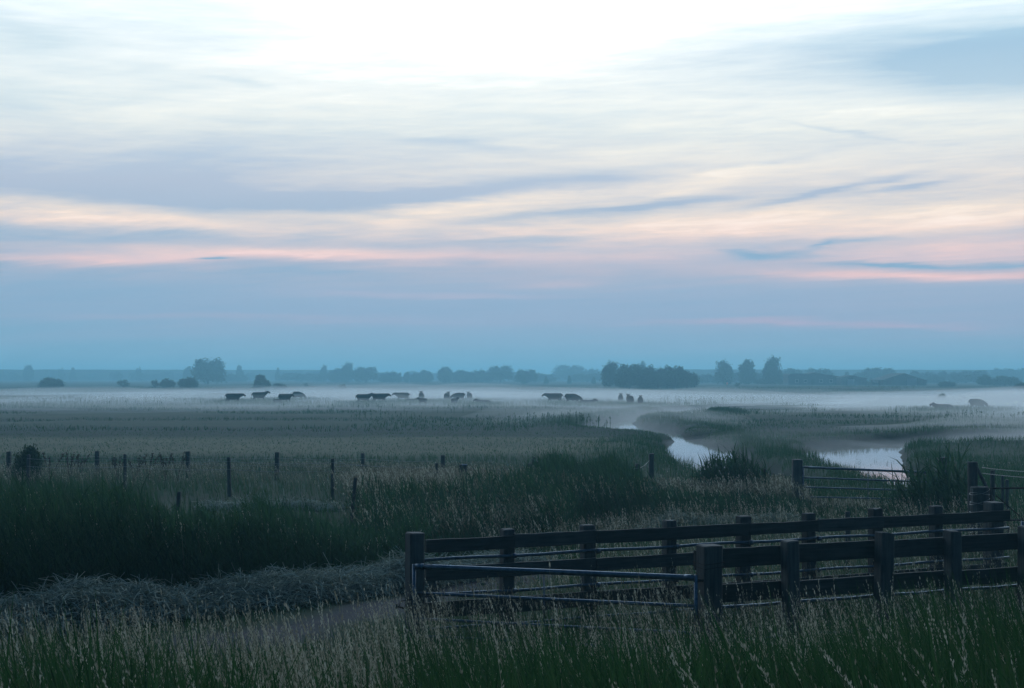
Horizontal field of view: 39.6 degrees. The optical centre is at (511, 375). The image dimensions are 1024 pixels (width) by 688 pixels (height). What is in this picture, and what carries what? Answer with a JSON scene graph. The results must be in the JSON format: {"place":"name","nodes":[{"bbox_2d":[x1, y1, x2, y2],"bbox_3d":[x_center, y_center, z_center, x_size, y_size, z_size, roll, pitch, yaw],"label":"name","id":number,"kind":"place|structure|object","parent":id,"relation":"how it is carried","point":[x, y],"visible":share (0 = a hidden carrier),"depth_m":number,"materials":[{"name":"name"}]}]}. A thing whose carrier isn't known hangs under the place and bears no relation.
{"place":"outdoors","nodes":[
{"label":"outdoors","id":0,"kind":"place"},
{"bbox_2d":[0,379,1023,684],"bbox_3d":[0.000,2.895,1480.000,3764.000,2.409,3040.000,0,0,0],"label":"ground","id":1,"kind":"structure","parent":0,"point":[438,445],"depth_m":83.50,"materials":[{"name":"green plant"}]},
{"bbox_2d":[0,371,8,379],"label":"tree","id":2,"kind":"object","parent":1,"relation":"on","point":[3,374],"visible":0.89,"depth_m":968.01,"materials":[{"name":"green plant"}]},
{"bbox_2d":[11,443,43,486],"bbox_3d":[-14.139,2.655,41.516,1.000,1.389,0.858,0,0,0],"label":"bush","id":3,"kind":"object","parent":1,"relation":"on","point":[21,461],"visible":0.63,"depth_m":41.37,"materials":[{"name":"green plant"}]},
{"bbox_2d":[22,364,33,380],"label":"tree","id":4,"kind":"object","parent":1,"relation":"on","point":[28,373],"visible":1,"depth_m":918.80,"materials":[{"name":"green plant"}]},
{"bbox_2d":[37,377,65,388],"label":"bush","id":5,"kind":"object","parent":1,"relation":"on","point":[49,382],"visible":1,"depth_m":369.32,"materials":[{"name":"green plant"}]},
{"bbox_2d":[42,453,64,481],"bbox_3d":[-14.000,2.815,43.384,0.715,0.997,0.303,0,0,-10],"label":"dock plant","id":6,"kind":"object","parent":1,"relation":"on","point":[49,458],"visible":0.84,"depth_m":43.45,"materials":[{"name":"green plant"}]},
{"bbox_2d":[57,368,65,379],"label":"tree","id":7,"kind":"object","parent":1,"relation":"on","point":[61,373],"visible":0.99,"depth_m":959.60,"materials":[{"name":"green plant"}]},
{"bbox_2d":[65,450,79,473],"bbox_3d":[-13.832,2.837,44.529,0.476,0.988,0.712,0,0,0],"label":"dock plant","id":8,"kind":"object","parent":1,"relation":"on","point":[71,461],"visible":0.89,"depth_m":44.48,"materials":[{"name":"green plant"}]},
{"bbox_2d":[69,368,75,380],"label":"tree","id":9,"kind":"object","parent":1,"relation":"on","point":[72,376],"visible":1,"depth_m":959.33,"materials":[{"name":"green plant"}]},
{"bbox_2d":[111,457,122,479],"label":"dock plant","id":10,"kind":"object","parent":1,"relation":"on","point":[114,459],"visible":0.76,"depth_m":43.98,"materials":[{"name":"green plant"}]},
{"bbox_2d":[128,454,146,479],"bbox_3d":[-11.434,2.858,43.503,0.533,0.960,0.389,0,0,40],"label":"dock plant","id":11,"kind":"object","parent":1,"relation":"on","point":[140,461],"visible":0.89,"depth_m":43.49,"materials":[{"name":"green plant"}]},
{"bbox_2d":[158,452,172,479],"bbox_3d":[-10.668,2.844,44.000,0.483,0.966,0.473,0,0,0],"label":"dock plant","id":12,"kind":"object","parent":1,"relation":"on","point":[161,459],"visible":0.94,"depth_m":43.89,"materials":[{"name":"green plant"}]},
{"bbox_2d":[159,378,173,387],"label":"bush","id":13,"kind":"object","parent":1,"relation":"on","point":[166,383],"visible":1,"depth_m":369.55,"materials":[{"name":"green plant"}]},
{"bbox_2d":[0,369,354,380],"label":"dyke","id":14,"kind":"structure","parent":1,"relation":"on","point":[79,374],"depth_m":1000.39,"materials":[{"name":"green plant"}]},
{"bbox_2d":[175,492,180,515],"bbox_3d":[-6.836,3.000,29.000,0.180,1.271,0.073,0,0,0],"label":"fence post","id":15,"kind":"object","parent":1,"relation":"on","point":[178,499],"visible":0.37,"depth_m":28.96,"materials":[{"name":"brown wood"}]},
{"bbox_2d":[170,451,186,481],"bbox_3d":[-10.404,2.843,44.558,0.657,0.944,0.291,0,0,23],"label":"dock plant","id":16,"kind":"object","parent":1,"relation":"on","point":[181,462],"visible":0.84,"depth_m":44.54,"materials":[{"name":"green plant"}]},
{"bbox_2d":[182,366,190,378],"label":"tree","id":17,"kind":"object","parent":1,"relation":"on","point":[187,373],"visible":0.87,"depth_m":838.92,"materials":[{"name":"green plant"}]},
{"bbox_2d":[177,377,199,387],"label":"bush","id":18,"kind":"object","parent":1,"relation":"on","point":[190,382],"visible":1,"depth_m":364.23,"materials":[{"name":"green plant"}]},
{"bbox_2d":[189,357,226,383],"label":"tree","id":19,"kind":"object","parent":1,"relation":"on","point":[207,371],"visible":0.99,"depth_m":588.19,"materials":[{"name":"green plant"}]},
{"bbox_2d":[0,467,446,601],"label":"reed bed","id":20,"kind":"object","parent":1,"relation":"on","point":[61,511],"visible":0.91,"depth_m":21.53,"materials":[{"name":"green plant"}]},
{"bbox_2d":[6,451,444,479],"bbox_3d":[-9.336,3.109,45.713,14.982,1.326,0.592,0,0,12],"label":"wire fence","id":21,"kind":"object","parent":1,"relation":"on","point":[96,456],"visible":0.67,"depth_m":45.85,"materials":[{"name":"brown wood"}]},
{"bbox_2d":[26,454,437,497],"bbox_3d":[-7.819,2.961,39.000,11.862,1.575,0.134,0,0,10],"label":"wire fence","id":22,"kind":"object","parent":1,"relation":"on","point":[124,466],"visible":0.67,"depth_m":38.96,"materials":[{"name":"brown wood"}]},
{"bbox_2d":[225,393,245,403],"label":"cow","id":23,"kind":"object","parent":1,"relation":"on","point":[233,396],"visible":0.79,"depth_m":164.76},
{"bbox_2d":[251,391,269,399],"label":"cow","id":24,"kind":"object","parent":1,"relation":"on","point":[259,394],"visible":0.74,"depth_m":177.76},
{"bbox_2d":[251,374,271,388],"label":"bush","id":25,"kind":"object","parent":1,"relation":"on","point":[260,382],"visible":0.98,"depth_m":354.31,"materials":[{"name":"green plant"}]},
{"bbox_2d":[194,489,349,511],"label":"grass","id":26,"kind":"structure","parent":1,"relation":"on","point":[218,503],"depth_m":35.91,"materials":[{"name":"plant"}]},
{"bbox_2d":[272,383,286,388],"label":"bush","id":27,"kind":"object","parent":1,"relation":"on","point":[278,386],"visible":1,"depth_m":344.56,"materials":[{"name":"green plant"}]},
{"bbox_2d":[0,545,571,646],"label":"raked hay","id":28,"kind":"object","parent":1,"relation":"on","point":[292,588],"visible":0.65,"depth_m":20.07,"materials":[{"name":"plant"}]},
{"bbox_2d":[278,394,293,403],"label":"cow","id":29,"kind":"object","parent":1,"relation":"on","point":[284,396],"visible":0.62,"depth_m":162.63},
{"bbox_2d":[277,372,320,381],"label":"bush","id":30,"kind":"object","parent":1,"relation":"on","point":[300,377],"visible":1,"depth_m":796.03,"materials":[{"name":"green plant"}]},
{"bbox_2d":[292,391,305,399],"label":"cow","id":31,"kind":"object","parent":1,"relation":"on","point":[298,394],"visible":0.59,"depth_m":189.74},
{"bbox_2d":[320,365,328,381],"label":"tree","id":32,"kind":"object","parent":1,"relation":"on","point":[323,375],"visible":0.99,"depth_m":799.45,"materials":[{"name":"green plant"}]},
{"bbox_2d":[327,368,342,381],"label":"tree","id":33,"kind":"object","parent":1,"relation":"on","point":[334,375],"visible":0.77,"depth_m":758.84,"materials":[{"name":"green plant"}]},
{"bbox_2d":[339,362,354,381],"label":"tree","id":34,"kind":"object","parent":1,"relation":"on","point":[347,371],"visible":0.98,"depth_m":742.84,"materials":[{"name":"green plant"}]},
{"bbox_2d":[349,478,356,524],"bbox_3d":[-3.215,2.904,28.500,0.223,1.719,0.064,0,0,0],"label":"fence post","id":35,"kind":"object","parent":1,"relation":"on","point":[354,493],"visible":0.51,"depth_m":28.47,"materials":[{"name":"brown wood"}]},
{"bbox_2d":[355,393,374,400],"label":"cow","id":36,"kind":"object","parent":1,"relation":"on","point":[359,397],"visible":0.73,"depth_m":161.77},
{"bbox_2d":[351,366,379,381],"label":"tree","id":37,"kind":"object","parent":1,"relation":"on","point":[364,374],"visible":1,"depth_m":718.21,"materials":[{"name":"green plant"}]},
{"bbox_2d":[372,393,390,400],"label":"cow","id":38,"kind":"object","parent":1,"relation":"on","point":[380,396],"visible":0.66,"depth_m":165.79},
{"bbox_2d":[377,370,403,381],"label":"tree","id":39,"kind":"object","parent":1,"relation":"on","point":[392,376],"visible":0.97,"depth_m":718.52,"materials":[{"name":"green plant"}]},
{"bbox_2d":[392,393,409,398],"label":"cow","id":40,"kind":"object","parent":1,"relation":"on","point":[402,395],"visible":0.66,"depth_m":183.72},
{"bbox_2d":[403,371,410,381],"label":"tree","id":41,"kind":"object","parent":1,"relation":"on","point":[406,378],"visible":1,"depth_m":719.32,"materials":[{"name":"green plant"}]},
{"bbox_2d":[410,372,420,381],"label":"tree","id":42,"kind":"object","parent":1,"relation":"on","point":[414,377],"visible":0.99,"depth_m":719.01,"materials":[{"name":"green plant"}]},
{"bbox_2d":[418,370,433,381],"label":"tree","id":43,"kind":"object","parent":1,"relation":"on","point":[426,376],"visible":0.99,"depth_m":718.72,"materials":[{"name":"green plant"}]},
{"bbox_2d":[428,581,436,601],"bbox_3d":[-1.137,3.328,20.400,0.132,0.821,0.119,0,0,0],"label":"fence post","id":44,"kind":"object","parent":1,"relation":"on","point":[434,583],"visible":0.16,"depth_m":20.34,"materials":[{"name":"brown wood"}]},
{"bbox_2d":[436,366,455,381],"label":"tree","id":45,"kind":"object","parent":1,"relation":"on","point":[445,374],"visible":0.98,"depth_m":702.77,"materials":[{"name":"green plant"}]},
{"bbox_2d":[449,393,465,399],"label":"cow","id":46,"kind":"object","parent":1,"relation":"on","point":[459,395],"visible":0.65,"depth_m":181.73},
{"bbox_2d":[451,370,471,381],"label":"tree","id":47,"kind":"object","parent":1,"relation":"on","point":[459,377],"visible":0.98,"depth_m":710.90,"materials":[{"name":"green plant"}]},
{"bbox_2d":[466,368,489,381],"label":"tree","id":48,"kind":"object","parent":1,"relation":"on","point":[477,376],"visible":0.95,"depth_m":710.34,"materials":[{"name":"green plant"}]},
{"bbox_2d":[483,365,514,381],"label":"tree","id":49,"kind":"object","parent":1,"relation":"on","point":[501,375],"visible":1,"depth_m":702.28,"materials":[{"name":"green plant"}]},
{"bbox_2d":[514,369,538,382],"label":"tree","id":50,"kind":"object","parent":1,"relation":"on","point":[530,375],"visible":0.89,"depth_m":654.86,"materials":[{"name":"green plant"}]},
{"bbox_2d":[512,373,559,381],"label":"bush","id":51,"kind":"object","parent":1,"relation":"on","point":[541,378],"visible":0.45,"depth_m":758.08,"materials":[{"name":"green plant"}]},
{"bbox_2d":[542,393,562,400],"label":"cow","id":52,"kind":"object","parent":1,"relation":"on","point":[554,396],"visible":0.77,"depth_m":171.71},
{"bbox_2d":[551,364,586,379],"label":"tree","id":53,"kind":"object","parent":1,"relation":"on","point":[564,372],"visible":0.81,"depth_m":916.42,"materials":[{"name":"green plant"}]},
{"bbox_2d":[564,394,582,401],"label":"cow","id":54,"kind":"object","parent":1,"relation":"on","point":[572,397],"visible":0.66,"depth_m":164.63},
{"bbox_2d":[341,446,820,559],"bbox_3d":[2.023,2.710,33.869,13.773,2.235,16.684,0,0,0],"label":"reed bed","id":55,"kind":"object","parent":1,"relation":"on","point":[607,468],"visible":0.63,"depth_m":31.36,"materials":[{"name":"green plant"}]},
{"bbox_2d":[564,373,601,381],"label":"bush","id":56,"kind":"object","parent":1,"relation":"on","point":[581,377],"visible":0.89,"depth_m":757.50,"materials":[{"name":"green plant"}]},
{"bbox_2d":[584,368,601,380],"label":"tree","id":57,"kind":"object","parent":1,"relation":"on","point":[590,371],"visible":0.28,"depth_m":919.25,"materials":[{"name":"green plant"}]},
{"bbox_2d":[538,453,653,478],"bbox_3d":[2.843,3.045,41.071,4.799,1.403,1.346,0,0,-41],"label":"wire fence","id":58,"kind":"object","parent":1,"relation":"on","point":[651,465],"visible":0.26,"depth_m":42.92,"materials":[{"name":"brown wood"}]},
{"bbox_2d":[598,360,619,386],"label":"tree","id":59,"kind":"object","parent":1,"relation":"on","point":[608,374],"visible":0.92,"depth_m":429.11,"materials":[{"name":"green plant"}]},
{"bbox_2d":[614,374,632,387],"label":"tree","id":60,"kind":"object","parent":1,"relation":"on","point":[624,380],"visible":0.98,"depth_m":391.42,"materials":[{"name":"green plant"}]},
{"bbox_2d":[613,364,639,387],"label":"tree","id":61,"kind":"object","parent":1,"relation":"on","point":[622,370],"visible":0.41,"depth_m":404.02,"materials":[{"name":"green plant"}]},
{"bbox_2d":[630,364,657,387],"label":"tree","id":62,"kind":"object","parent":1,"relation":"on","point":[635,375],"visible":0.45,"depth_m":399.27,"materials":[{"name":"green plant"}]},
{"bbox_2d":[635,373,659,387],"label":"tree","id":63,"kind":"object","parent":1,"relation":"on","point":[647,382],"visible":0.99,"depth_m":389.23,"materials":[{"name":"green plant"}]},
{"bbox_2d":[659,373,683,387],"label":"tree","id":64,"kind":"object","parent":1,"relation":"on","point":[671,381],"visible":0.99,"depth_m":390.32,"materials":[{"name":"green plant"}]},
{"bbox_2d":[660,364,683,377],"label":"tree","id":65,"kind":"object","parent":1,"relation":"on","point":[674,371],"visible":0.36,"depth_m":396.97,"materials":[{"name":"green plant"}]},
{"bbox_2d":[678,369,699,387],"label":"tree","id":66,"kind":"object","parent":1,"relation":"on","point":[690,379],"visible":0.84,"depth_m":394.10,"materials":[{"name":"green plant"}]},
{"bbox_2d":[577,507,801,546],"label":"grass","id":67,"kind":"structure","parent":1,"relation":"on","point":[697,520],"depth_m":31.34,"materials":[{"name":"plant"}]},
{"bbox_2d":[405,501,1009,638],"bbox_3d":[3.153,2.913,20.216,10.030,1.874,0.466,0,0,-25],"label":"wooden fence","id":68,"kind":"object","parent":1,"relation":"on","point":[992,516],"visible":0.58,"depth_m":19.49,"materials":[{"name":"brown wood"}]},
{"bbox_2d":[713,359,734,383],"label":"tree","id":69,"kind":"object","parent":1,"relation":"on","point":[724,373],"visible":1,"depth_m":558.84,"materials":[{"name":"green plant"}]},
{"bbox_2d":[685,441,777,500],"bbox_3d":[5.550,2.494,36.023,2.525,1.790,2.431,0,0,0],"label":"reed clump","id":70,"kind":"object","parent":1,"relation":"on","point":[714,468],"visible":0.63,"depth_m":35.81,"materials":[{"name":"green plant"}]},
{"bbox_2d":[738,359,756,383],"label":"tree","id":71,"kind":"object","parent":1,"relation":"on","point":[747,374],"visible":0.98,"depth_m":558.89,"materials":[{"name":"green plant"}]},
{"bbox_2d":[761,355,784,383],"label":"tree","id":72,"kind":"object","parent":1,"relation":"on","point":[771,369],"visible":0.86,"depth_m":543.67,"materials":[{"name":"green plant"}]},
{"bbox_2d":[782,368,804,373],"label":"tree","id":73,"kind":"object","parent":1,"relation":"on","point":[792,371],"visible":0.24,"depth_m":678.56,"materials":[{"name":"green plant"}]},
{"bbox_2d":[792,459,802,509],"bbox_3d":[7.018,2.890,35.000,0.251,1.673,0.226,0,0,0],"label":"fence post","id":74,"kind":"object","parent":1,"relation":"on","point":[797,464],"visible":0.51,"depth_m":34.89,"materials":[{"name":"brown wood"}]},
{"bbox_2d":[802,466,937,506],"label":"field gate","id":75,"kind":"structure","parent":74,"relation":"attached to","point":[853,469],"depth_m":34.27,"materials":[{"name":"metal"}]},
{"bbox_2d":[782,372,838,384],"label":"farmhouse","id":76,"kind":"object","parent":1,"relation":"on","point":[812,378],"visible":0.95,"depth_m":500.00,"materials":[{"name":"grey"}]},
{"bbox_2d":[805,368,832,374],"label":"tree","id":77,"kind":"object","parent":1,"relation":"on","point":[825,371],"visible":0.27,"depth_m":678.76,"materials":[{"name":"green plant"}]},
{"bbox_2d":[845,511,849,570],"bbox_3d":[5.783,3.048,24.500,0.084,1.417,0.075,0,0,0],"label":"fence post","id":78,"kind":"object","parent":1,"relation":"on","point":[847,514],"visible":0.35,"depth_m":24.46,"materials":[{"name":"brown wood"}]},
{"bbox_2d":[684,369,1018,378],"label":"dyke","id":79,"kind":"structure","parent":1,"relation":"on","point":[699,372],"depth_m":929.98,"materials":[{"name":"green plant"}]},
{"bbox_2d":[835,375,867,384],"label":"shed","id":80,"kind":"structure","parent":1,"relation":"on","point":[848,380],"depth_m":490.00,"materials":[{"name":"grey"}]},
{"bbox_2d":[692,525,1023,657],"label":"wooden fence","id":81,"kind":"object","parent":1,"relation":"on","point":[882,549],"visible":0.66,"depth_m":17.80,"materials":[{"name":"brown wood"}]},
{"bbox_2d":[396,563,703,655],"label":"field gate","id":82,"kind":"structure","parent":81,"relation":"attached to","point":[684,577],"depth_m":17.28,"materials":[{"name":"metal"}]},
{"bbox_2d":[862,367,884,381],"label":"tree","id":83,"kind":"object","parent":1,"relation":"on","point":[870,373],"visible":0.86,"depth_m":670.05,"materials":[{"name":"green plant"}]},
{"bbox_2d":[880,368,895,374],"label":"tree","id":84,"kind":"object","parent":1,"relation":"on","point":[886,371],"visible":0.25,"depth_m":678.74,"materials":[{"name":"green plant"}]},
{"bbox_2d":[870,373,926,385],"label":"barn","id":85,"kind":"structure","parent":1,"relation":"on","point":[901,379],"depth_m":470.00,"materials":[{"name":"grey wood"}]},
{"bbox_2d":[907,378,916,385],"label":"door","id":86,"kind":"structure","parent":85,"relation":"in","point":[910,381],"depth_m":469.91,"materials":[{"name":"grey"}]},
{"bbox_2d":[909,370,923,378],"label":"tree","id":87,"kind":"object","parent":1,"relation":"on","point":[916,374],"visible":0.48,"depth_m":678.83,"materials":[{"name":"green plant"}]},
{"bbox_2d":[876,441,976,527],"bbox_3d":[9.380,2.421,31.985,2.661,2.008,2.975,0,0,0],"label":"reed clump","id":88,"kind":"object","parent":1,"relation":"on","point":[944,482],"visible":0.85,"depth_m":31.78,"materials":[{"name":"green plant"}]},
{"bbox_2d":[929,402,953,410],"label":"cow","id":89,"kind":"object","parent":1,"relation":"on","point":[933,404],"visible":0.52,"depth_m":131.81},
{"bbox_2d":[935,371,947,380],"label":"tree","id":90,"kind":"object","parent":1,"relation":"on","point":[944,374],"visible":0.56,"depth_m":679.09,"materials":[{"name":"green plant"}]},
{"bbox_2d":[938,381,956,386],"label":"bush","id":91,"kind":"object","parent":1,"relation":"on","point":[945,383],"visible":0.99,"depth_m":429.19,"materials":[{"name":"green plant"}]},
{"bbox_2d":[959,370,990,382],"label":"tree","id":92,"kind":"object","parent":1,"relation":"on","point":[976,372],"visible":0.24,"depth_m":686.60,"materials":[{"name":"green plant"}]},
{"bbox_2d":[968,399,988,407],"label":"cow","id":93,"kind":"object","parent":1,"relation":"on","point":[973,402],"visible":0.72,"depth_m":133.77},
{"bbox_2d":[975,374,990,384],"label":"tree","id":94,"kind":"object","parent":1,"relation":"on","point":[985,379],"visible":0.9,"depth_m":495.16,"materials":[{"name":"green plant"}]},
{"bbox_2d":[967,461,1008,553],"bbox_3d":[9.042,2.700,27.015,0.829,2.099,0.560,0,0,28],"label":"strainer post","id":95,"kind":"object","parent":1,"relation":"on","point":[977,496],"visible":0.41,"depth_m":27.02,"materials":[{"name":"brown wood"}]},
{"bbox_2d":[989,487,1023,520],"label":"field gate","id":96,"kind":"structure","parent":95,"relation":"attached to","point":[990,496],"depth_m":27.03,"materials":[{"name":"metal"}]},
{"bbox_2d":[990,470,994,498],"bbox_3d":[11.489,2.997,34.001,0.118,1.481,0.106,0,0,0],"label":"fence post","id":97,"kind":"object","parent":1,"relation":"on","point":[992,480],"visible":0.48,"depth_m":33.96,"materials":[{"name":"brown wood"}]},
{"bbox_2d":[1001,476,1003,501],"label":"fence post","id":98,"kind":"object","parent":1,"relation":"on","point":[1002,485],"visible":0.38,"depth_m":35.97,"materials":[{"name":"brown wood"}]},
{"bbox_2d":[989,368,1017,378],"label":"tree","id":99,"kind":"object","parent":1,"relation":"on","point":[1009,372],"visible":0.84,"depth_m":877.92,"materials":[{"name":"green plant"}]},
{"bbox_2d":[989,375,1021,385],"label":"tree","id":100,"kind":"object","parent":1,"relation":"on","point":[1004,380],"visible":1,"depth_m":486.67,"materials":[{"name":"green plant"}]},
{"bbox_2d":[1005,479,1008,509],"bbox_3d":[11.484,3.083,33.000,0.081,1.347,0.080,0,0,44],"label":"fence post","id":101,"kind":"object","parent":1,"relation":"on","point":[1006,492],"visible":0.58,"depth_m":32.97,"materials":[{"name":"brown wood"}]},
{"bbox_2d":[1014,368,1023,380],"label":"tree","id":102,"kind":"object","parent":1,"relation":"on","point":[1020,375],"visible":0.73,"depth_m":892.22,"materials":[{"name":"green plant"}]},
{"bbox_2d":[0,557,1023,687],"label":"verge grass","id":103,"kind":"structure","parent":0,"point":[533,674],"depth_m":6.53,"materials":[{"name":"green plant"}]},
{"bbox_2d":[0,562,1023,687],"bbox_3d":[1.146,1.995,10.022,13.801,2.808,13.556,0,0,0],"label":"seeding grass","id":104,"kind":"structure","parent":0,"point":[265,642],"depth_m":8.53,"materials":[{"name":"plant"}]},
{"bbox_2d":[0,492,1023,670],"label":"meadow grass","id":105,"kind":"structure","parent":0,"point":[721,539],"depth_m":20.36,"materials":[{"name":"green plant"}]},
{"bbox_2d":[0,448,1023,532],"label":"meadow grass","id":106,"kind":"structure","parent":0,"point":[237,467],"depth_m":44.30,"materials":[{"name":"green plant"}]},
{"bbox_2d":[0,0,1023,376],"label":"sky","id":107,"kind":"structure","parent":0,"point":[402,186],"materials":[{"name":"blue"}]},
{"bbox_2d":[320,464,1023,557],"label":"tall grass","id":108,"kind":"structure","parent":0,"point":[396,473],"depth_m":33.44,"materials":[{"name":"green plant"}]},
{"bbox_2d":[588,393,1023,485],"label":"water","id":109,"kind":"structure","parent":0,"point":[866,455],"depth_m":69.30,"materials":[{"name":"grey liquid"}]},
{"bbox_2d":[936,393,946,401],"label":"bush","id":110,"kind":"object","parent":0,"point":[942,397],"visible":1,"depth_m":189.84,"materials":[{"name":"green plant"}]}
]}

